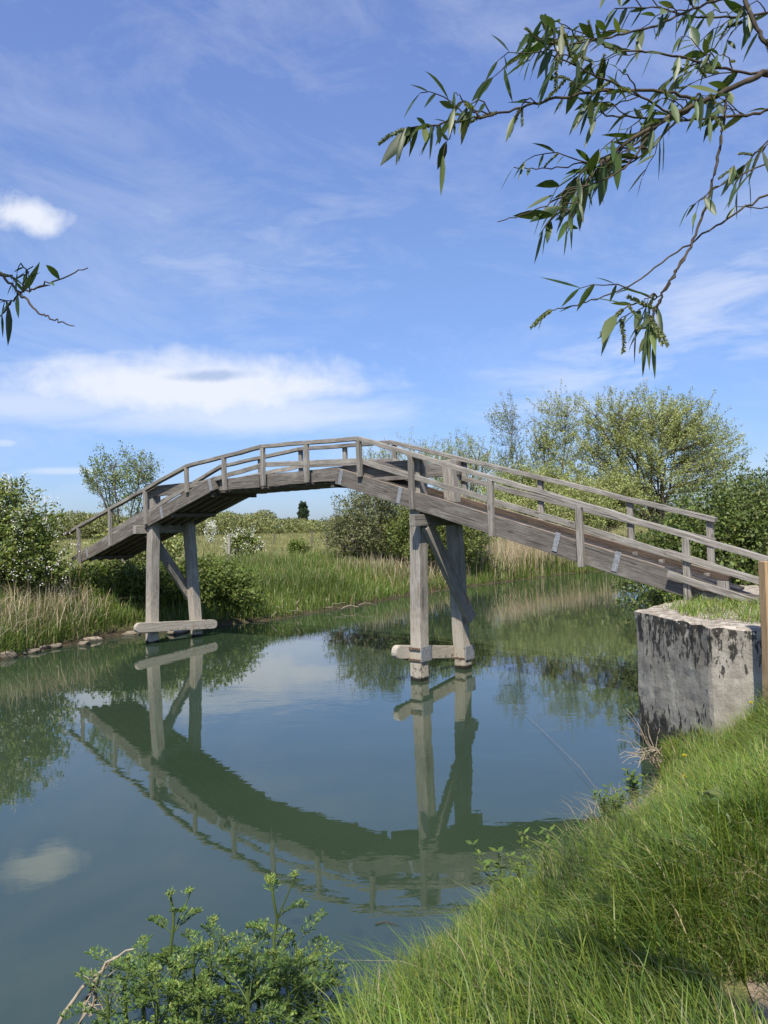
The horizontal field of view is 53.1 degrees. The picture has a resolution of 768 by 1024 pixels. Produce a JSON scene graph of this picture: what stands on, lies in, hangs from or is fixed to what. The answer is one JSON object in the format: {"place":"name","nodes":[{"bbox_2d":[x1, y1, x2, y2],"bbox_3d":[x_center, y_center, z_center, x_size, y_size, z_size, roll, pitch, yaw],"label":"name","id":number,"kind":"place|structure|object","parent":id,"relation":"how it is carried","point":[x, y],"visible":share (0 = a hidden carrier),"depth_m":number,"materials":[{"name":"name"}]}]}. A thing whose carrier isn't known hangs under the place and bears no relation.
{"place":"outdoors","nodes":[
{"label":"outdoors","id":0,"kind":"place"},
{"bbox_2d":[0,571,668,1023],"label":"water","id":1,"kind":"structure","parent":0,"point":[352,771],"depth_m":8.20,"materials":[{"name":"blue liquid"}]},
{"bbox_2d":[57,965,148,1023],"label":"water dropwort","id":2,"kind":"object","parent":1,"relation":"on","point":[88,973],"visible":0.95,"depth_m":3.64,"materials":[{"name":"green plant"}]},
{"bbox_2d":[57,948,133,1023],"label":"dead stalks","id":3,"kind":"object","parent":2,"relation":"in","point":[85,1001],"visible":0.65,"depth_m":3.78,"materials":[{"name":"beige plant"}]},
{"bbox_2d":[83,934,168,1023],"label":"water dropwort","id":4,"kind":"object","parent":1,"relation":"on","point":[124,986],"visible":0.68,"depth_m":3.83,"materials":[{"name":"green plant"}]},
{"bbox_2d":[91,950,204,1023],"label":"water dropwort","id":5,"kind":"object","parent":1,"relation":"on","point":[143,1012],"visible":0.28,"depth_m":3.97,"materials":[{"name":"green plant"}]},
{"bbox_2d":[100,941,203,1023],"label":"water dropwort","id":6,"kind":"object","parent":1,"relation":"on","point":[156,998],"visible":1,"depth_m":3.56,"materials":[{"name":"green plant"}]},
{"bbox_2d":[121,886,205,1023],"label":"water dropwort","id":7,"kind":"object","parent":1,"relation":"on","point":[174,911],"visible":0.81,"depth_m":3.85,"materials":[{"name":"green plant"}]},
{"bbox_2d":[166,630,186,634],"bbox_3d":[-5.396,3.148,20.017,0.497,0.167,0.474,-6,-6,-27],"label":"rock","id":8,"kind":"object","parent":1,"relation":"in","point":[175,632],"visible":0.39,"depth_m":19.80,"materials":[{"name":"stone"}]},
{"bbox_2d":[124,953,241,1023],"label":"water dropwort","id":9,"kind":"object","parent":1,"relation":"on","point":[185,965],"visible":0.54,"depth_m":3.69,"materials":[{"name":"green plant"}]},
{"bbox_2d":[140,914,244,1023],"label":"water dropwort","id":10,"kind":"object","parent":1,"relation":"on","point":[208,958],"visible":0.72,"depth_m":3.72,"materials":[{"name":"green plant"}]},
{"bbox_2d":[159,943,257,1013],"bbox_3d":[-0.934,2.453,4.018,0.483,0.483,0.395,-1,-1,-36],"label":"water dropwort","id":11,"kind":"object","parent":1,"relation":"on","point":[174,947],"visible":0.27,"depth_m":3.95,"materials":[{"name":"green plant"}]},
{"bbox_2d":[184,921,271,1023],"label":"water dropwort","id":12,"kind":"object","parent":1,"relation":"on","point":[208,923],"visible":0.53,"depth_m":3.99,"materials":[{"name":"green plant"}]},
{"bbox_2d":[210,917,298,1023],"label":"water dropwort","id":13,"kind":"object","parent":1,"relation":"on","point":[236,959],"visible":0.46,"depth_m":3.79,"materials":[{"name":"green plant"}]},
{"bbox_2d":[22,524,647,571],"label":"meadow grass","id":14,"kind":"structure","parent":0,"point":[282,537],"depth_m":90.00,"materials":[{"name":"plant"}]},
{"bbox_2d":[0,524,767,1023],"bbox_3d":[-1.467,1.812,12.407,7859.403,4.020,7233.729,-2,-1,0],"label":"ground","id":15,"kind":"structure","parent":0,"point":[112,632],"depth_m":19.06,"materials":[{"name":"soil"}]},
{"bbox_2d":[0,650,17,658],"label":"rock","id":16,"kind":"object","parent":15,"relation":"on","point":[11,654],"visible":0.59,"depth_m":16.60,"materials":[{"name":"stone"}]},
{"bbox_2d":[26,648,40,653],"bbox_3d":[-7.981,3.171,17.389,0.380,0.158,0.358,-2,-4,-14],"label":"rock","id":17,"kind":"object","parent":15,"relation":"on","point":[33,650],"visible":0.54,"depth_m":17.30,"materials":[{"name":"stone"}]},
{"bbox_2d":[0,473,83,595],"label":"hawthorn bush","id":18,"kind":"object","parent":15,"relation":"on","point":[21,532],"visible":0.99,"depth_m":19.49,"materials":[{"name":"green plant"}]},
{"bbox_2d":[40,645,49,648],"bbox_3d":[-7.982,3.181,17.870,0.367,0.164,0.467,-4,-5,13],"label":"rock","id":19,"kind":"object","parent":15,"relation":"on","point":[45,647],"visible":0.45,"depth_m":17.77,"materials":[{"name":"stone"}]},
{"bbox_2d":[49,643,62,648],"bbox_3d":[-7.742,3.177,18.067,0.345,0.153,0.333,3,3,7],"label":"rock","id":20,"kind":"object","parent":15,"relation":"on","point":[56,646],"visible":0.7,"depth_m":17.97,"materials":[{"name":"stone"}]},
{"bbox_2d":[0,574,161,653],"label":"reeds","id":21,"kind":"object","parent":15,"relation":"on","point":[37,607],"visible":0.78,"depth_m":18.82,"materials":[{"name":"plant"}]},
{"bbox_2d":[77,641,90,645],"bbox_3d":[-7.165,3.164,18.362,0.265,0.151,0.320,-1,6,11],"label":"rock","id":22,"kind":"object","parent":15,"relation":"on","point":[83,643],"visible":0.75,"depth_m":18.25,"materials":[{"name":"stone"}]},
{"bbox_2d":[83,636,102,641],"bbox_3d":[-7.221,3.183,19.059,0.530,0.184,0.395,0,-6,-28],"label":"rock","id":23,"kind":"object","parent":15,"relation":"on","point":[94,639],"visible":0.61,"depth_m":18.90,"materials":[{"name":"stone"}]},
{"bbox_2d":[53,557,185,610],"bbox_3d":[-7.577,2.000,21.619,3.959,1.593,2.268,-1,-1,-13],"label":"bramble bush","id":24,"kind":"object","parent":15,"relation":"on","point":[135,578],"visible":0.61,"depth_m":21.18,"materials":[{"name":"green plant"}]},
{"bbox_2d":[79,440,163,563],"bbox_3d":[-9.725,-0.051,28.569,2.904,5.157,2.626,-3,-1,39],"label":"tree","id":25,"kind":"object","parent":15,"relation":"on","point":[139,474],"visible":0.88,"depth_m":28.31,"materials":[{"name":"green plant"}]},
{"bbox_2d":[121,631,140,635],"bbox_3d":[-6.563,3.179,19.938,0.458,0.123,0.389,-2,7,13],"label":"rock","id":26,"kind":"object","parent":15,"relation":"on","point":[130,633],"visible":0.68,"depth_m":19.82,"materials":[{"name":"stone"}]},
{"bbox_2d":[83,517,183,568],"bbox_3d":[-8.628,1.113,26.996,3.972,2.802,2.514,-2,-1,0],"label":"field shrub","id":27,"kind":"object","parent":15,"relation":"on","point":[170,550],"visible":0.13,"depth_m":26.75,"materials":[{"name":"green plant"}]},
{"bbox_2d":[157,970,229,1023],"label":"water dropwort","id":28,"kind":"object","parent":15,"relation":"on","point":[204,977],"visible":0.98,"depth_m":3.52,"materials":[{"name":"green plant"}]},
{"bbox_2d":[131,552,269,614],"bbox_3d":[-5.593,2.191,22.588,4.595,2.057,2.458,-2,-1,13],"label":"bramble bush","id":29,"kind":"object","parent":15,"relation":"on","point":[233,585],"visible":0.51,"depth_m":22.11,"materials":[{"name":"green plant"}]},
{"bbox_2d":[201,520,218,543],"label":"meadow bush","id":30,"kind":"object","parent":15,"relation":"on","point":[211,527],"visible":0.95,"depth_m":89.86,"materials":[{"name":"white plant"}]},
{"bbox_2d":[228,534,230,556],"bbox_3d":[-7.252,1.821,35.993,0.115,1.604,0.133,0,0,0],"label":"fence post","id":31,"kind":"object","parent":15,"relation":"on","point":[229,543],"visible":0.59,"depth_m":35.93,"materials":[{"name":"grey wood"}]},
{"bbox_2d":[178,943,304,1023],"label":"water dropwort","id":32,"kind":"object","parent":15,"relation":"on","point":[237,968],"visible":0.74,"depth_m":3.59,"materials":[{"name":"green plant"}]},
{"bbox_2d":[220,526,266,557],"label":"elder bush","id":33,"kind":"object","parent":15,"relation":"on","point":[243,542],"visible":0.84,"depth_m":37.59,"materials":[{"name":"green plant"}]},
{"bbox_2d":[193,949,300,1023],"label":"water dropwort","id":34,"kind":"object","parent":15,"relation":"on","point":[233,1006],"visible":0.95,"depth_m":3.49,"materials":[{"name":"green plant"}]},
{"bbox_2d":[239,907,343,1023],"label":"water dropwort","id":35,"kind":"object","parent":15,"relation":"on","point":[296,958],"visible":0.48,"depth_m":4.04,"materials":[{"name":"green plant"}]},
{"bbox_2d":[244,948,345,1023],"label":"water dropwort","id":36,"kind":"object","parent":15,"relation":"on","point":[301,966],"visible":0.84,"depth_m":3.56,"materials":[{"name":"green plant"}]},
{"bbox_2d":[235,869,355,1021],"bbox_3d":[-0.506,2.231,3.881,0.688,0.886,0.342,-2,-1,17],"label":"water dropwort","id":37,"kind":"object","parent":15,"relation":"on","point":[269,879],"visible":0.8,"depth_m":3.89,"materials":[{"name":"green plant"}]},
{"bbox_2d":[286,538,311,555],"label":"meadow bush","id":38,"kind":"object","parent":15,"relation":"on","point":[293,545],"visible":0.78,"depth_m":41.77,"materials":[{"name":"green plant"}]},
{"bbox_2d":[296,500,309,519],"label":"poplar tree","id":39,"kind":"object","parent":15,"relation":"on","point":[303,512],"visible":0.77,"depth_m":328.95,"materials":[{"name":"green plant"}]},
{"bbox_2d":[263,957,353,1023],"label":"water dropwort","id":40,"kind":"object","parent":15,"relation":"on","point":[327,962],"visible":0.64,"depth_m":3.76,"materials":[{"name":"green plant"}]},
{"bbox_2d":[262,933,357,1023],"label":"water dropwort","id":41,"kind":"object","parent":15,"relation":"on","point":[299,954],"visible":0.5,"depth_m":3.90,"materials":[{"name":"green plant"}]},
{"bbox_2d":[311,530,312,547],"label":"fence post","id":42,"kind":"object","parent":15,"relation":"on","point":[312,538],"visible":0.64,"depth_m":61.93,"materials":[{"name":"wood"}]},
{"bbox_2d":[279,959,357,1023],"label":"water dropwort","id":43,"kind":"object","parent":15,"relation":"on","point":[332,983],"visible":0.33,"depth_m":3.88,"materials":[{"name":"green plant"}]},
{"bbox_2d":[0,532,643,654],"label":"grass","id":44,"kind":"structure","parent":15,"relation":"on","point":[322,573],"depth_m":25.80,"materials":[{"name":"green plant"}]},
{"bbox_2d":[271,596,374,619],"bbox_3d":[-2.502,2.842,24.089,3.755,0.580,2.473,-1,-1,-40],"label":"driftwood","id":45,"kind":"object","parent":15,"relation":"on","point":[322,607],"visible":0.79,"depth_m":24.24,"materials":[{"name":"brown wood"}]},
{"bbox_2d":[313,488,409,561],"bbox_3d":[-0.691,0.468,34.114,4.943,4.474,4.230,-2,-1,0],"label":"bank willow bush","id":46,"kind":"object","parent":15,"relation":"on","point":[361,516],"visible":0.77,"depth_m":33.33,"materials":[{"name":"green plant"}]},
{"bbox_2d":[16,507,709,539],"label":"hedgerow","id":47,"kind":"object","parent":15,"relation":"on","point":[260,522],"visible":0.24,"depth_m":171.98,"materials":[{"name":"green plant"}]},
{"bbox_2d":[355,438,402,543],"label":"willow tree","id":48,"kind":"object","parent":15,"relation":"on","point":[382,455],"visible":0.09,"depth_m":69.65,"materials":[{"name":"green plant"}]},
{"bbox_2d":[0,0,767,376],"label":"willow tree","id":49,"kind":"object","parent":15,"relation":"on","point":[598,178],"visible":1,"depth_m":1.90,"materials":[{"name":"green plant"}]},
{"bbox_2d":[331,544,476,589],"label":"reeds","id":50,"kind":"object","parent":15,"relation":"on","point":[404,565],"visible":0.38,"depth_m":31.34,"materials":[{"name":"plant"}]},
{"bbox_2d":[63,436,767,681],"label":"wooden footbridge","id":51,"kind":"object","parent":15,"relation":"on","point":[154,524],"visible":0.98,"depth_m":13.39,"materials":[{"name":"wood"}]},
{"bbox_2d":[395,427,446,489],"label":"willow tree","id":52,"kind":"object","parent":15,"relation":"on","point":[426,454],"visible":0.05,"depth_m":68.01,"materials":[{"name":"green plant"}]},
{"bbox_2d":[380,490,499,567],"bbox_3d":[2.373,0.815,33.443,5.572,3.806,3.707,-1,-1,-30],"label":"bank willow bush","id":53,"kind":"object","parent":15,"relation":"on","point":[478,541],"visible":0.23,"depth_m":32.84,"materials":[{"name":"green plant"}]},
{"bbox_2d":[422,427,497,536],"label":"willow tree","id":54,"kind":"object","parent":15,"relation":"on","point":[479,457],"visible":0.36,"depth_m":65.69,"materials":[{"name":"green plant"}]},
{"bbox_2d":[465,839,529,896],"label":"waterside herb","id":55,"kind":"object","parent":15,"relation":"on","point":[496,863],"visible":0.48,"depth_m":5.05,"materials":[{"name":"green plant"}]},
{"bbox_2d":[481,389,534,483],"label":"poplar tree","id":56,"kind":"object","parent":15,"relation":"on","point":[512,449],"visible":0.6,"depth_m":59.97,"materials":[{"name":"green plant"}]},
{"bbox_2d":[257,681,767,1023],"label":"grass","id":57,"kind":"structure","parent":15,"relation":"on","point":[588,897],"depth_m":2.96,"materials":[{"name":"green plant"}]},
{"bbox_2d":[485,458,577,522],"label":"willow tree","id":58,"kind":"object","parent":15,"relation":"on","point":[527,481],"visible":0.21,"depth_m":49.38,"materials":[{"name":"green plant"}]},
{"bbox_2d":[460,472,615,549],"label":"bank willow bush","id":59,"kind":"object","parent":15,"relation":"on","point":[571,513],"visible":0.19,"depth_m":40.48,"materials":[{"name":"green plant"}]},
{"bbox_2d":[516,825,560,867],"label":"waterside herb","id":60,"kind":"object","parent":15,"relation":"on","point":[545,842],"visible":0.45,"depth_m":5.54,"materials":[{"name":"green plant"}]},
{"bbox_2d":[464,521,625,582],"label":"reeds","id":61,"kind":"object","parent":15,"relation":"on","point":[504,558],"visible":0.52,"depth_m":35.91,"materials":[{"name":"plant"}]},
{"bbox_2d":[519,378,589,479],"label":"willow tree","id":62,"kind":"object","parent":15,"relation":"on","point":[546,441],"visible":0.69,"depth_m":57.76,"materials":[{"name":"green plant"}]},
{"bbox_2d":[545,462,658,531],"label":"willow tree","id":63,"kind":"object","parent":15,"relation":"on","point":[618,484],"visible":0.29,"depth_m":44.90,"materials":[{"name":"green plant"}]},
{"bbox_2d":[590,782,629,823],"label":"waterside herb","id":64,"kind":"object","parent":15,"relation":"on","point":[610,800],"visible":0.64,"depth_m":6.49,"materials":[{"name":"green plant"}]},
{"bbox_2d":[547,774,676,832],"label":"dry grass","id":65,"kind":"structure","parent":15,"relation":"on","point":[591,812],"depth_m":6.67,"materials":[{"name":"plant"}]},
{"bbox_2d":[622,767,650,806],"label":"waterside herb","id":66,"kind":"object","parent":15,"relation":"on","point":[630,781],"visible":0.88,"depth_m":6.88,"materials":[{"name":"green plant"}]},
{"bbox_2d":[618,711,663,767],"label":"dead stalks","id":67,"kind":"object","parent":15,"relation":"on","point":[653,751],"visible":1,"depth_m":7.58,"materials":[{"name":"beige plant"}]},
{"bbox_2d":[610,518,689,584],"bbox_3d":[12.510,1.904,31.300,7.654,4.342,4.501,-1,-1,-20],"label":"thorn bush","id":68,"kind":"object","parent":15,"relation":"on","point":[619,577],"visible":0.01,"depth_m":31.22,"materials":[{"name":"green plant"}]},
{"bbox_2d":[556,378,756,535],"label":"willow tree","id":69,"kind":"object","parent":15,"relation":"on","point":[673,435],"visible":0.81,"depth_m":53.01,"materials":[{"name":"green plant"}]},
{"bbox_2d":[645,824,721,865],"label":"dock plant","id":70,"kind":"object","parent":15,"relation":"on","point":[702,826],"visible":0.17,"depth_m":3.78,"materials":[{"name":"green plant"}]},
{"bbox_2d":[612,467,767,621],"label":"thorn bush","id":71,"kind":"object","parent":15,"relation":"on","point":[747,529],"visible":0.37,"depth_m":15.13,"materials":[{"name":"green plant"}]},
{"bbox_2d":[634,585,762,748],"bbox_3d":[5.009,2.311,9.166,2.925,2.450,5.238,-3,-2,41],"label":"concrete abutment","id":72,"kind":"object","parent":15,"relation":"on","point":[692,669],"visible":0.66,"depth_m":7.96,"materials":[{"name":"grey concrete"}]},
{"bbox_2d":[635,453,767,560],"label":"thorn bush","id":73,"kind":"object","parent":15,"relation":"on","point":[735,488],"visible":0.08,"depth_m":20.99,"materials":[{"name":"green plant"}]},
{"bbox_2d":[697,786,761,806],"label":"dock plant","id":74,"kind":"object","parent":15,"relation":"on","point":[713,790],"visible":0.19,"depth_m":4.51,"materials":[{"name":"green plant"}]},
{"bbox_2d":[717,546,767,585],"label":"thorn bush","id":75,"kind":"object","parent":15,"relation":"on","point":[732,562],"visible":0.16,"depth_m":11.93,"materials":[{"name":"green plant"}]},
{"bbox_2d":[758,561,767,709],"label":"timber post","id":76,"kind":"object","parent":15,"relation":"on","point":[763,579],"visible":0.82,"depth_m":6.94,"materials":[{"name":"wood"}]},
{"bbox_2d":[0,0,767,527],"label":"sky","id":77,"kind":"structure","parent":0,"point":[256,274],"materials":[{"name":"blue"}]},
{"bbox_2d":[657,593,759,623],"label":"grass","id":78,"kind":"structure","parent":0,"point":[727,604],"depth_m":8.71,"materials":[{"name":"green plant"}]},
{"bbox_2d":[747,965,767,1023],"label":"rock","id":79,"kind":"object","parent":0,"point":[752,989],"depth_m":2.67,"materials":[{"name":"beige stone"}]}
]}

